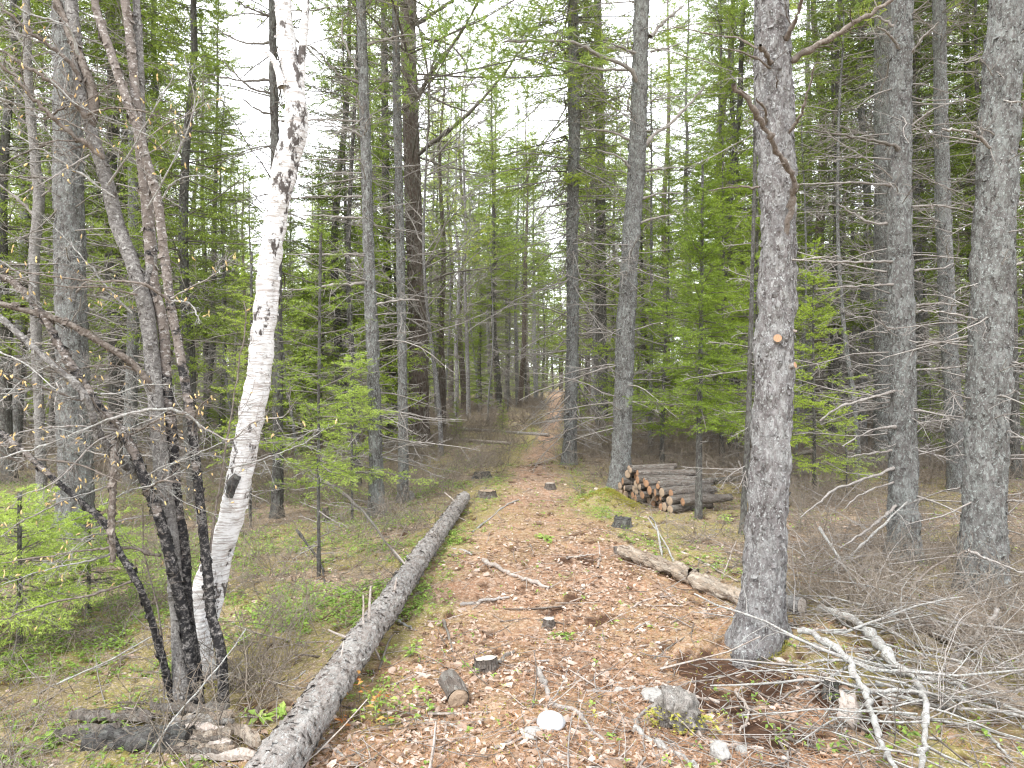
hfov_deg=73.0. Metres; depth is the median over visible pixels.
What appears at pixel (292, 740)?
fallen log
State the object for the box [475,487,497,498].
tree stump
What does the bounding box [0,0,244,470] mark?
spruce tree
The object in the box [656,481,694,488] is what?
cut log
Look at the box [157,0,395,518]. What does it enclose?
spruce tree
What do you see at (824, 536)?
fallen branch
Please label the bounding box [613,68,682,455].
dead spruce
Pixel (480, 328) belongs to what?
young spruce
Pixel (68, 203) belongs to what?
spruce tree
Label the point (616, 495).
moss
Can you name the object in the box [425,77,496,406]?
pine tree
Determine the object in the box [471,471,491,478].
tree stump
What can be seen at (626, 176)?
pine tree
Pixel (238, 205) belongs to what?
pine tree
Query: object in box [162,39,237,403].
pine tree
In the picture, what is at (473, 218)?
bare hardwood
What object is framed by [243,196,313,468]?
dead spruce
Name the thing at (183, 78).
spruce tree
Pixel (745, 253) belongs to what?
bare hardwood
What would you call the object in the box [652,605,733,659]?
fallen branch
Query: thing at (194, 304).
spruce tree
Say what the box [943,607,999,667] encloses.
fallen branch
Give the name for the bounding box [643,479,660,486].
cut log
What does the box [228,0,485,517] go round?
spruce tree
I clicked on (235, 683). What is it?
leafy plant
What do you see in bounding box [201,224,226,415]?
dead spruce
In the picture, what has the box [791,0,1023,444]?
spruce tree
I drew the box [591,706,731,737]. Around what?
sprigs
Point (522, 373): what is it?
pine tree
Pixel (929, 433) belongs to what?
young fir
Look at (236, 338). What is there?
dead spruce
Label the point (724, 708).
fallen branch
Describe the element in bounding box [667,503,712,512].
cut log
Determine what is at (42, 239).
spruce tree
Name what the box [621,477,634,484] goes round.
cut log
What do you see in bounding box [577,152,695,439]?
young spruce
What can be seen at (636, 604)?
fallen branch
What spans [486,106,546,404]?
spruce tree
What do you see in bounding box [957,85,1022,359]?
spruce tree
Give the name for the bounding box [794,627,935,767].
fallen branch
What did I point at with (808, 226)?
spruce tree
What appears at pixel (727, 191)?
young spruce
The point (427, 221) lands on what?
spruce tree
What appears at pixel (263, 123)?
sky
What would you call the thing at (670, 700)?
rock
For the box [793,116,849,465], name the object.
dead spruce
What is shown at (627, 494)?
cut log
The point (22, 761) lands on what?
leafy plant
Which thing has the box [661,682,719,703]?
fallen branch
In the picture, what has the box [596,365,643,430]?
young spruce
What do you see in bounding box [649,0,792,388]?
pine tree
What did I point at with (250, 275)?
young spruce
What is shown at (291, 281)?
spruce tree
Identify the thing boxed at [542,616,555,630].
tree stump
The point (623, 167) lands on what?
spruce tree
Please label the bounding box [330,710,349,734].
leafy plant
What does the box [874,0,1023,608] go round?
spruce tree
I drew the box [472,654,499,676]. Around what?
tree stump
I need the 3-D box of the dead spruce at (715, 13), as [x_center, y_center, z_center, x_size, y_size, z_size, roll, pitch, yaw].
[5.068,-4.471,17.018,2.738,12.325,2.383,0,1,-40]
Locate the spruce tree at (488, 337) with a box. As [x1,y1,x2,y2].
[467,109,516,401]
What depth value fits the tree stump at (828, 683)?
3.43 m
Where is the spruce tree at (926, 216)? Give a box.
[871,14,962,419]
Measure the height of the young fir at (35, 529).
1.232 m
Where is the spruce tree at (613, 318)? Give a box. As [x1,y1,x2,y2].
[579,78,656,401]
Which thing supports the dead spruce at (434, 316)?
on the ground at (472, 587)
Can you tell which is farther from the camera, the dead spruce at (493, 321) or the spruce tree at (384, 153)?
the dead spruce at (493, 321)
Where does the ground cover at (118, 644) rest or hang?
on the ground at (472, 587)
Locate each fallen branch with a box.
[56,626,167,684]
[143,629,252,762]
[280,662,305,682]
[295,529,345,582]
[306,469,409,564]
[317,737,367,764]
[342,580,388,594]
[397,618,417,630]
[402,662,454,685]
[403,611,461,621]
[417,718,456,727]
[430,619,469,664]
[437,719,481,747]
[460,596,509,605]
[472,499,518,531]
[481,558,550,588]
[498,650,515,663]
[500,615,569,624]
[504,718,536,742]
[535,667,615,751]
[537,753,629,763]
[566,553,597,558]
[585,685,645,692]
[597,545,600,568]
[597,667,645,677]
[611,639,670,649]
[617,595,675,616]
[627,682,656,733]
[633,724,697,767]
[648,518,673,561]
[649,516,662,556]
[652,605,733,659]
[658,677,680,687]
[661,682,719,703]
[681,551,738,581]
[695,730,763,748]
[707,697,794,720]
[722,539,736,572]
[734,690,753,733]
[771,656,828,676]
[785,737,836,753]
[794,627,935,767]
[813,635,986,662]
[816,605,1023,767]
[818,526,916,623]
[826,501,924,571]
[869,685,1019,718]
[880,697,894,733]
[902,549,984,600]
[915,675,1023,713]
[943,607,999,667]
[943,732,981,742]
[966,549,1023,574]
[972,720,1012,763]
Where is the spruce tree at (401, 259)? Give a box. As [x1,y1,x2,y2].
[261,0,626,503]
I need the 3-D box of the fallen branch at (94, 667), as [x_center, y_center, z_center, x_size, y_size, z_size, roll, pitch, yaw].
[-2.060,1.407,3.620,0.600,0.327,0.211,0,0,17]
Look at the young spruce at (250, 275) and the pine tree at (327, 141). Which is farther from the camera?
the pine tree at (327, 141)
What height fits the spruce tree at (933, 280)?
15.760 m
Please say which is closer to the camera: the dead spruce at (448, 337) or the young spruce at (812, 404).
the young spruce at (812, 404)
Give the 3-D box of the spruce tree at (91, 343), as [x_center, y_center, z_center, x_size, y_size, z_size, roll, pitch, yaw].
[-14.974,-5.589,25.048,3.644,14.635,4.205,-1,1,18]
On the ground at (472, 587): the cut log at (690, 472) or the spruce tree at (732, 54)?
the spruce tree at (732, 54)
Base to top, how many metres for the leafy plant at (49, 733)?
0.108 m
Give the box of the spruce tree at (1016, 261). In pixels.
[956,73,1023,338]
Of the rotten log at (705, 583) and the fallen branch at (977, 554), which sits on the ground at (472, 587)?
the rotten log at (705, 583)
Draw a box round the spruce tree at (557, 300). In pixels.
[540,260,565,389]
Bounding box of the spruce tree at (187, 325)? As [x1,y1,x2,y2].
[83,0,312,504]
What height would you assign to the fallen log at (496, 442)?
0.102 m
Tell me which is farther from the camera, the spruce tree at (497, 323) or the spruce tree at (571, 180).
the spruce tree at (497, 323)
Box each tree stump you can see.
[322,506,329,521]
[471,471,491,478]
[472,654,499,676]
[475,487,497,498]
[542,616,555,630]
[544,482,555,489]
[611,515,632,528]
[821,676,839,700]
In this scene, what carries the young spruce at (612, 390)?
on the ground at (472, 587)
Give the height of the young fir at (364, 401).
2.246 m
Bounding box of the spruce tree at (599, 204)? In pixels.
[520,0,660,432]
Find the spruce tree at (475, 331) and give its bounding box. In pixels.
[462,208,489,374]
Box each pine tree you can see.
[0,5,95,434]
[0,94,19,334]
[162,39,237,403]
[218,134,258,392]
[221,137,287,385]
[293,157,327,328]
[296,172,351,358]
[299,20,431,410]
[326,0,525,446]
[341,99,405,351]
[391,109,438,279]
[406,9,503,433]
[423,40,498,411]
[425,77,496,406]
[466,85,541,403]
[479,88,562,407]
[512,119,563,396]
[536,235,557,388]
[549,176,589,375]
[566,116,621,395]
[606,0,705,417]
[606,103,662,250]
[617,148,676,398]
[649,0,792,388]
[743,0,931,441]
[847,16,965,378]
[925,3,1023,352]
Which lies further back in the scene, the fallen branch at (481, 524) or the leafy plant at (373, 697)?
the fallen branch at (481, 524)
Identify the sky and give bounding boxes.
[0,0,1023,377]
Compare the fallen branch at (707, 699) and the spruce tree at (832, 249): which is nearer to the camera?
the fallen branch at (707, 699)
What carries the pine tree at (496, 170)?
on the ground at (472, 587)
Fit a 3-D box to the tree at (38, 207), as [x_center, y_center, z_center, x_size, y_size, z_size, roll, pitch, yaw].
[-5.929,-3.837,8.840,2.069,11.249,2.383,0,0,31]
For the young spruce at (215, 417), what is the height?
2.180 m
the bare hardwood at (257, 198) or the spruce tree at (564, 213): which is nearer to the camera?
the bare hardwood at (257, 198)
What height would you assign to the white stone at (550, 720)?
0.084 m
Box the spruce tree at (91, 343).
[40,38,106,396]
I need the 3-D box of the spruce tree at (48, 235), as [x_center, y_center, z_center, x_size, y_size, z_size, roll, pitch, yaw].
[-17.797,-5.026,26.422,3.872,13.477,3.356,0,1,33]
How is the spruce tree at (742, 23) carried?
on the ground at (472, 587)
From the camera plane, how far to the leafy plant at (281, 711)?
3.26 m
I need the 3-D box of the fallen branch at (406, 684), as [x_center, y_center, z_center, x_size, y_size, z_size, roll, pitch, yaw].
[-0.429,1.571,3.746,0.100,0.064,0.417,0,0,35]
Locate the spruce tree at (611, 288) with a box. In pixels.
[605,199,616,380]
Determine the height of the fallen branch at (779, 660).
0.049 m
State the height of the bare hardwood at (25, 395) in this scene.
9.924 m
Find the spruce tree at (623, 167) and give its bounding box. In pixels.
[607,106,679,393]
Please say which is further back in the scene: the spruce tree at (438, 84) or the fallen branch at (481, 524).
the spruce tree at (438, 84)
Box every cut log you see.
[618,482,623,489]
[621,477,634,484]
[623,485,632,490]
[623,491,632,497]
[625,470,634,477]
[627,463,676,470]
[628,466,673,472]
[634,494,646,501]
[636,469,695,475]
[636,475,686,483]
[637,483,646,489]
[640,491,651,498]
[643,476,695,484]
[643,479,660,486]
[647,485,655,494]
[651,501,658,506]
[654,489,714,495]
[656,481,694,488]
[657,479,712,484]
[659,484,710,496]
[662,502,711,510]
[666,492,709,504]
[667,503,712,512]
[668,486,716,495]
[680,494,732,505]
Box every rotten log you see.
[80,723,195,752]
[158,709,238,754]
[617,545,699,584]
[687,572,740,604]
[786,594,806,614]
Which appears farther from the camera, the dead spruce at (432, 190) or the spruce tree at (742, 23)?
the dead spruce at (432, 190)
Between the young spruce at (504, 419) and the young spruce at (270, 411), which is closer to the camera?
the young spruce at (270, 411)
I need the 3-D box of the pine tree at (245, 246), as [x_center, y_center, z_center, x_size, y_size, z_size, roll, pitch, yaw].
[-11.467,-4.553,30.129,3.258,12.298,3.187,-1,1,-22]
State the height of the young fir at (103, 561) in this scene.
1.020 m
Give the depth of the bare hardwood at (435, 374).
14.33 m
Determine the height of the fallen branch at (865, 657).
0.130 m
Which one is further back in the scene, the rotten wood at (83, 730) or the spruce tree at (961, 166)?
the spruce tree at (961, 166)
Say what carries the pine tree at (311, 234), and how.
on the ground at (472, 587)
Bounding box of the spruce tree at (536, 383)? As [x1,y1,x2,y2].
[511,122,564,398]
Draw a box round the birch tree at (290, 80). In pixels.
[192,0,309,683]
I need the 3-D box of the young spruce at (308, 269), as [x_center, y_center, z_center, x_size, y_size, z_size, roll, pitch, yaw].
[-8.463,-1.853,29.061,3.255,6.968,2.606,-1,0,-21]
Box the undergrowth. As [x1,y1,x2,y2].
[0,392,1023,767]
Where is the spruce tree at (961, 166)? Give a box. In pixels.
[912,0,1023,424]
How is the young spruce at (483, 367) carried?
on the ground at (472, 587)
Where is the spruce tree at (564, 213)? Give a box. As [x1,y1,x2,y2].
[543,129,591,402]
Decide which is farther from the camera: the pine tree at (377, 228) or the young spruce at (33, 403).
the pine tree at (377, 228)
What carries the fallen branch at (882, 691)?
on the ground at (472, 587)
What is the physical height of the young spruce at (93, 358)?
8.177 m
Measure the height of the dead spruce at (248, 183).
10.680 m
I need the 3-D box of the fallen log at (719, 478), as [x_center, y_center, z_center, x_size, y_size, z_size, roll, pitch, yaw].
[3.813,1.434,10.706,2.086,0.093,0.101,-1,1,-22]
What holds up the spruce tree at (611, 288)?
on the ground at (472, 587)
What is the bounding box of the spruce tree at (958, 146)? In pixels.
[912,0,1023,439]
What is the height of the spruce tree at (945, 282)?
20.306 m
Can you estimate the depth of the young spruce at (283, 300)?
16.64 m
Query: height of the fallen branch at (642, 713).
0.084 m
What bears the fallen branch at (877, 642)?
on the ground at (472, 587)
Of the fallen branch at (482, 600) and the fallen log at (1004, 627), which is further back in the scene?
the fallen branch at (482, 600)
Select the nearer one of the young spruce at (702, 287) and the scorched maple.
the scorched maple
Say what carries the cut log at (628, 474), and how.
on the cut log at (624, 480)
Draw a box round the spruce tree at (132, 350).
[18,0,250,485]
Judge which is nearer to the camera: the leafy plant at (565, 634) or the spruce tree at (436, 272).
the leafy plant at (565, 634)
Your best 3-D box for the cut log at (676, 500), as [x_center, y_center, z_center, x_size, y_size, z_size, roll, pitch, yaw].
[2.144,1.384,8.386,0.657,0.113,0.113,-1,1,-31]
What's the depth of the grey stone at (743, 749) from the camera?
2.89 m
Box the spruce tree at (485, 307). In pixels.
[451,34,542,411]
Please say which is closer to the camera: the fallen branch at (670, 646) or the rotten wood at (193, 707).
the rotten wood at (193, 707)
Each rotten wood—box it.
[45,722,123,742]
[69,707,154,722]
[150,699,229,712]
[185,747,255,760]
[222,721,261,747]
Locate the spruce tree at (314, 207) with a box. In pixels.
[272,163,342,427]
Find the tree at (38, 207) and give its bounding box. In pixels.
[0,0,178,515]
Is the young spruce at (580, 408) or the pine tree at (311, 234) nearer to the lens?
the young spruce at (580, 408)
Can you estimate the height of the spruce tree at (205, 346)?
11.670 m
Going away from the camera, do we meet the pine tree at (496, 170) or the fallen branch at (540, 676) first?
the fallen branch at (540, 676)
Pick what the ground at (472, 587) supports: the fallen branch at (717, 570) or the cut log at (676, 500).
the fallen branch at (717, 570)
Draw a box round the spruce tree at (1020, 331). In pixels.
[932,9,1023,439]
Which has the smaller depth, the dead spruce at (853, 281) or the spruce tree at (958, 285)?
the dead spruce at (853, 281)
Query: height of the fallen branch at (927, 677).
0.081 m
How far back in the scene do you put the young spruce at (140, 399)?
16.57 m
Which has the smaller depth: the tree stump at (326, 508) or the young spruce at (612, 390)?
the tree stump at (326, 508)
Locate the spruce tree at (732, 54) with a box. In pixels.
[671,0,813,435]
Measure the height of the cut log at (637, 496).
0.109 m
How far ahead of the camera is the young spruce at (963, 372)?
28.82 m
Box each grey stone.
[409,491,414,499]
[522,726,540,739]
[641,687,661,702]
[710,740,730,761]
[735,745,747,755]
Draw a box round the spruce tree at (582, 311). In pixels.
[540,89,620,412]
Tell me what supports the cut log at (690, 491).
on the cut log
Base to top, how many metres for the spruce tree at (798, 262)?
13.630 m
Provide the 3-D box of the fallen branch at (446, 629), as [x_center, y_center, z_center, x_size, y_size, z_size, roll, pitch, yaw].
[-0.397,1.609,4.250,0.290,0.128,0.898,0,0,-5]
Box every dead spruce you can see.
[2,9,103,453]
[45,7,175,436]
[138,138,190,415]
[139,84,181,439]
[167,169,188,406]
[193,98,255,453]
[196,206,249,454]
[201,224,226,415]
[214,160,259,412]
[231,164,263,369]
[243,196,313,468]
[287,0,416,484]
[288,9,394,455]
[420,96,467,413]
[428,185,476,417]
[429,246,453,400]
[475,244,507,418]
[499,258,518,411]
[505,158,557,402]
[554,93,624,415]
[581,265,609,412]
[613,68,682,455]
[671,0,753,443]
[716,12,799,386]
[790,0,873,446]
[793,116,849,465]
[793,136,825,422]
[794,123,828,410]
[795,1,889,480]
[803,30,873,436]
[827,143,873,418]
[914,0,1023,422]
[936,7,1023,479]
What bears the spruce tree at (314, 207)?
on the ground at (472, 587)
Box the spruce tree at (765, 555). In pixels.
[672,0,893,668]
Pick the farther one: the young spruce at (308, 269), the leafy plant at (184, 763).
the young spruce at (308, 269)
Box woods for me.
[11,188,1021,398]
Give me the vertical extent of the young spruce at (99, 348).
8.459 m
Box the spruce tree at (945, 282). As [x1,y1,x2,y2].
[789,0,1023,492]
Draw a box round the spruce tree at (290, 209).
[282,187,314,421]
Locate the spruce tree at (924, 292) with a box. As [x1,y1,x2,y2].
[832,0,966,431]
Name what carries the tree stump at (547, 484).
on the ground at (472, 587)
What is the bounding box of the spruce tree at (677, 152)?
[646,0,735,430]
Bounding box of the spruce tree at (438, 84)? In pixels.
[405,77,471,400]
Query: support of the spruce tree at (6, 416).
on the ground at (472, 587)
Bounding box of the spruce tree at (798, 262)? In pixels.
[794,133,827,351]
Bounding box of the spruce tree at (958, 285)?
[930,161,966,396]
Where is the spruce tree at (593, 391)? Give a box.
[547,2,647,418]
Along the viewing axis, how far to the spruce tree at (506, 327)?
43.94 m
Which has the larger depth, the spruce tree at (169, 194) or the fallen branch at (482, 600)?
the spruce tree at (169, 194)
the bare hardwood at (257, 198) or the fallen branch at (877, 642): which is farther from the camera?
the bare hardwood at (257, 198)
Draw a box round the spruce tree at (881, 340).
[737,0,987,467]
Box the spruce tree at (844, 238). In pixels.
[797,2,873,414]
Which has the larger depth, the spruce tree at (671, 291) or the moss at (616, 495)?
the spruce tree at (671, 291)
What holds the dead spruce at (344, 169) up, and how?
on the ground at (472, 587)
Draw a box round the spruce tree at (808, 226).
[739,0,874,427]
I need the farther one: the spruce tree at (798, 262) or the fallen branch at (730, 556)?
the spruce tree at (798, 262)
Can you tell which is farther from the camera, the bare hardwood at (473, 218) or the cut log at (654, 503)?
the bare hardwood at (473, 218)
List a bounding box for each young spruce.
[9,150,107,443]
[26,331,49,429]
[42,328,49,415]
[44,186,176,405]
[95,329,176,445]
[175,378,198,418]
[196,323,236,408]
[198,364,237,460]
[201,301,247,415]
[206,252,303,527]
[215,339,299,454]
[224,219,379,576]
[227,244,326,438]
[266,180,366,434]
[269,282,334,442]
[270,270,346,436]
[286,258,335,401]
[315,180,440,450]
[428,339,451,413]
[447,397,467,438]
[454,314,502,412]
[459,290,510,394]
[492,399,510,433]
[530,321,554,397]
[563,378,593,431]
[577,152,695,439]
[591,157,719,463]
[591,334,640,419]
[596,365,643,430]
[624,153,754,519]
[633,275,674,394]
[641,138,760,463]
[666,103,824,457]
[749,237,879,495]
[792,284,824,427]
[824,229,873,403]
[916,357,937,450]
[930,338,943,405]
[935,334,966,409]
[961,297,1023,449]
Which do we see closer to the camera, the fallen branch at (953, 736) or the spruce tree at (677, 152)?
the fallen branch at (953, 736)
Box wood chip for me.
[837,689,862,728]
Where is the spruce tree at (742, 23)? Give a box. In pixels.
[638,0,823,455]
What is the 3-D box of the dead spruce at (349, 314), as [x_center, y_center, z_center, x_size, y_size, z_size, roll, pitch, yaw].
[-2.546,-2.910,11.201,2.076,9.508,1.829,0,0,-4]
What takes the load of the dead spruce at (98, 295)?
on the ground at (472, 587)
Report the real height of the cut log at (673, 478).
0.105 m
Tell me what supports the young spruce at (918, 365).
on the ground at (472, 587)
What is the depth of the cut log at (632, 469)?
9.14 m
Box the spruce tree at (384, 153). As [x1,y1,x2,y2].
[307,2,457,442]
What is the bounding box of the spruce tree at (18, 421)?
[0,0,107,469]
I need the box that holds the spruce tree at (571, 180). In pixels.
[446,0,707,473]
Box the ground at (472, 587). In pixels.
[0,387,1023,767]
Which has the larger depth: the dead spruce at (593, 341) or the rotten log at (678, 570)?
the dead spruce at (593, 341)
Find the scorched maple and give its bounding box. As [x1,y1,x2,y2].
[0,0,336,715]
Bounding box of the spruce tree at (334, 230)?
[251,0,415,450]
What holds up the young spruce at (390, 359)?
on the ground at (472, 587)
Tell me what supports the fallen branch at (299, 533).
on the ground at (472, 587)
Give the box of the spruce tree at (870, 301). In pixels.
[858,271,938,356]
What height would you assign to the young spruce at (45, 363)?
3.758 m
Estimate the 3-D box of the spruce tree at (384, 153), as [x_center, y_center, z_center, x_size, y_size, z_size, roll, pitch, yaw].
[-3.396,-6.338,18.149,4.103,16.379,3.556,0,0,0]
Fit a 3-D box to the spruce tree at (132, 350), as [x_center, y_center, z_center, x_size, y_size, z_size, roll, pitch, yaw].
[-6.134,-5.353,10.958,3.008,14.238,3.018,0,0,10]
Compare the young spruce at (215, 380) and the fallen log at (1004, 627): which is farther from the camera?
the young spruce at (215, 380)
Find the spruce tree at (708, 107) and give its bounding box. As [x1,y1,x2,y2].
[655,2,753,399]
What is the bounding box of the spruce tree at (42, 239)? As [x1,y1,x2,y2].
[9,107,52,297]
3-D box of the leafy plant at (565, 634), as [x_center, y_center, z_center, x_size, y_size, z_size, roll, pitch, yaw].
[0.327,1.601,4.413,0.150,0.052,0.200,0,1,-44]
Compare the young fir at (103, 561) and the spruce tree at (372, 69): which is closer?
the young fir at (103, 561)
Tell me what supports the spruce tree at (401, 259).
on the ground at (472, 587)
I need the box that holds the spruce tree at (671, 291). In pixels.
[653,173,698,392]
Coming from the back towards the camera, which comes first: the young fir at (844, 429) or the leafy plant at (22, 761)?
the young fir at (844, 429)
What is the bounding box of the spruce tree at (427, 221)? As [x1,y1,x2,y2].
[322,4,474,427]
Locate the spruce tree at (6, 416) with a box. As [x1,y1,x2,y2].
[0,0,127,483]
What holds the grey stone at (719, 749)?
on the ground at (472, 587)
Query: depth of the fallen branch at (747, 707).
3.33 m
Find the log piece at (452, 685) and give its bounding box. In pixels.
[438,669,468,708]
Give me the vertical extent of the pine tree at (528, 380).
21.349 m
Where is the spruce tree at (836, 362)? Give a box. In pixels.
[740,0,937,458]
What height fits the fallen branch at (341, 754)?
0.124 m
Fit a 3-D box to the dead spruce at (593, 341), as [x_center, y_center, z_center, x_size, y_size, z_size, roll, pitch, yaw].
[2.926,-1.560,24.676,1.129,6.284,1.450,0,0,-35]
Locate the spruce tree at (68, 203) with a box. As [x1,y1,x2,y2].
[0,0,210,537]
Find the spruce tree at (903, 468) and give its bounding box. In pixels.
[791,0,1023,565]
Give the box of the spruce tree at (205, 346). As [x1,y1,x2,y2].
[165,18,255,430]
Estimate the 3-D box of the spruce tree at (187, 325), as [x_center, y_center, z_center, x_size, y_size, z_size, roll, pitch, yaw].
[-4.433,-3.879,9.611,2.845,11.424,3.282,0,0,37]
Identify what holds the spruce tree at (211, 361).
on the ground at (472, 587)
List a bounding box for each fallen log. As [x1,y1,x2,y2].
[244,491,469,767]
[431,437,509,444]
[458,427,549,436]
[704,471,810,483]
[876,601,970,650]
[945,662,1023,720]
[963,627,1023,651]
[982,621,1023,635]
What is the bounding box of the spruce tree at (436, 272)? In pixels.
[407,129,479,414]
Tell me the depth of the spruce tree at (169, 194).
36.31 m
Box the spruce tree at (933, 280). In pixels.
[920,108,958,398]
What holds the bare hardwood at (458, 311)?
on the ground at (472, 587)
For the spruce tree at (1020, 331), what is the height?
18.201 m
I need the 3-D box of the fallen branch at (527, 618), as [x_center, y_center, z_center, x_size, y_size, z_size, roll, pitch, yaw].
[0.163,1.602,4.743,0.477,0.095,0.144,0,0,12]
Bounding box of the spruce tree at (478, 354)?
[444,127,514,403]
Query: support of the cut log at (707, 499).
on the cut log at (676, 508)
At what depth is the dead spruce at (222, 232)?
14.68 m
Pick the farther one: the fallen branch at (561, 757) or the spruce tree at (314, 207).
the spruce tree at (314, 207)
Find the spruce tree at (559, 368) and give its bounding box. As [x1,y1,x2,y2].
[546,293,565,389]
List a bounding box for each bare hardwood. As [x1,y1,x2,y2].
[1,63,93,442]
[200,174,332,433]
[294,109,381,412]
[322,0,515,455]
[407,28,521,416]
[420,19,518,416]
[442,182,521,409]
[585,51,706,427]
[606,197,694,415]
[690,113,751,412]
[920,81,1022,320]
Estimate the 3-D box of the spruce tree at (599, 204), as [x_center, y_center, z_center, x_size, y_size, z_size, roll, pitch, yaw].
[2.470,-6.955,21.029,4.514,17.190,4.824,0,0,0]
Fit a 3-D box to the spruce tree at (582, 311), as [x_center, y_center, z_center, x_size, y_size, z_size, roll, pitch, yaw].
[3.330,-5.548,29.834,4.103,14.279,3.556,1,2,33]
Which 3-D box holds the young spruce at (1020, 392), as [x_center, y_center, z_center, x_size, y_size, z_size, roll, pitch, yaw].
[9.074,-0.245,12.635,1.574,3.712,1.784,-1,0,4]
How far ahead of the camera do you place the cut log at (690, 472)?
8.99 m
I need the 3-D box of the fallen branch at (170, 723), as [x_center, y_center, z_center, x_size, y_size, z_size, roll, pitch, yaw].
[-1.463,1.460,3.272,0.345,0.438,0.478,0,0,0]
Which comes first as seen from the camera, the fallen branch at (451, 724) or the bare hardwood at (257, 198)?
the fallen branch at (451, 724)
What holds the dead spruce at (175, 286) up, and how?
on the ground at (472, 587)
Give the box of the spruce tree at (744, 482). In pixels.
[680,18,833,534]
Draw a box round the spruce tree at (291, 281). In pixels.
[282,209,301,380]
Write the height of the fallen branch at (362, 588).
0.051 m
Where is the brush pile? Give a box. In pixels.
[694,496,1023,750]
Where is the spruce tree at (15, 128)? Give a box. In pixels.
[0,0,52,365]
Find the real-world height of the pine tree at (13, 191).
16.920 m
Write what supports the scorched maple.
on the ground at (472, 587)
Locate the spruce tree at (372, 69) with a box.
[331,20,422,377]
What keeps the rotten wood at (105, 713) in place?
on the ground at (472, 587)
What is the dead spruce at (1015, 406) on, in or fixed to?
on the ground at (472, 587)
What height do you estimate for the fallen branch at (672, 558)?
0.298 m
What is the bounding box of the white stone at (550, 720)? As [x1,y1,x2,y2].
[537,710,565,731]
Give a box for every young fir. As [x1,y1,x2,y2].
[0,483,145,679]
[16,506,166,612]
[274,351,437,519]
[817,418,887,494]
[917,374,945,459]
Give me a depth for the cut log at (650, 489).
8.60 m
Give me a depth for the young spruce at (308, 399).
16.90 m
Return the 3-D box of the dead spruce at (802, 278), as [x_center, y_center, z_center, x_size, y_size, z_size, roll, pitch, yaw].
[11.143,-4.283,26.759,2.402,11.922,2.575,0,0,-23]
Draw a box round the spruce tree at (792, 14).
[735,0,861,413]
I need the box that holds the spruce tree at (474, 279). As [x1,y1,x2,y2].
[444,161,500,392]
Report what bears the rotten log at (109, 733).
on the ground at (472, 587)
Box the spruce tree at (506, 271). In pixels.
[483,139,542,396]
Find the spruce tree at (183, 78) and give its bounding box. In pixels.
[49,0,224,461]
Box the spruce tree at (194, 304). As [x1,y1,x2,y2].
[8,2,237,441]
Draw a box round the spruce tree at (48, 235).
[10,86,89,414]
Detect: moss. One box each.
[0,433,1022,767]
[757,638,788,664]
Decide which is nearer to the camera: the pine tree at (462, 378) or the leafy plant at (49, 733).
the leafy plant at (49, 733)
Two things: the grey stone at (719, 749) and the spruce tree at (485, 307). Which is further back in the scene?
the spruce tree at (485, 307)
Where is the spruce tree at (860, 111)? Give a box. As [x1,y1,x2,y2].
[791,0,952,451]
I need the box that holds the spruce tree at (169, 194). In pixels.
[139,74,181,392]
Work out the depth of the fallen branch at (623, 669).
3.81 m
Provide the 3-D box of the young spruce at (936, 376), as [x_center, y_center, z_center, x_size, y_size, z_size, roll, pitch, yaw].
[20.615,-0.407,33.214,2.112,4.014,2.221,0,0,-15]
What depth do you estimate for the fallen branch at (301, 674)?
3.77 m
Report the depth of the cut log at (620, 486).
9.34 m
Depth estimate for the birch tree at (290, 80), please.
3.79 m
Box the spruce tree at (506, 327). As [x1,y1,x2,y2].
[475,161,541,401]
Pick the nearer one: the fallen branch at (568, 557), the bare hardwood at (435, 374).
the fallen branch at (568, 557)
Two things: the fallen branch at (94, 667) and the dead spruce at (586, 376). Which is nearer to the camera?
the fallen branch at (94, 667)
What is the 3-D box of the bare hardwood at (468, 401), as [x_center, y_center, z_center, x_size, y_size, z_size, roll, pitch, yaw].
[-1.881,-6.366,28.493,4.188,16.148,5.742,0,0,-27]
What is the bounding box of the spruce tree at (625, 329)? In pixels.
[498,0,732,488]
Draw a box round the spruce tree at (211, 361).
[159,0,260,447]
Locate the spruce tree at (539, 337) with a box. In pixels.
[529,224,562,395]
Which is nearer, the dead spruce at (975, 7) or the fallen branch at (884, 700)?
the fallen branch at (884, 700)
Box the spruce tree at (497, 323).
[474,208,519,394]
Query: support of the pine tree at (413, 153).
on the ground at (472, 587)
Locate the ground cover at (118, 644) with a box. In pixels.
[0,428,1023,767]
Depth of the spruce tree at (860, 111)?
14.30 m
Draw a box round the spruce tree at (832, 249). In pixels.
[824,187,850,337]
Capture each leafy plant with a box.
[0,737,59,767]
[34,723,63,749]
[73,704,138,735]
[175,756,212,767]
[212,667,264,692]
[248,701,286,724]
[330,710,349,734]
[340,670,393,724]
[351,678,434,728]
[379,639,422,663]
[534,533,553,542]
[549,631,574,639]
[716,514,733,522]
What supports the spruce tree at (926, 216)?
on the ground at (472, 587)
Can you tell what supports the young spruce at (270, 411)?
on the ground at (472, 587)

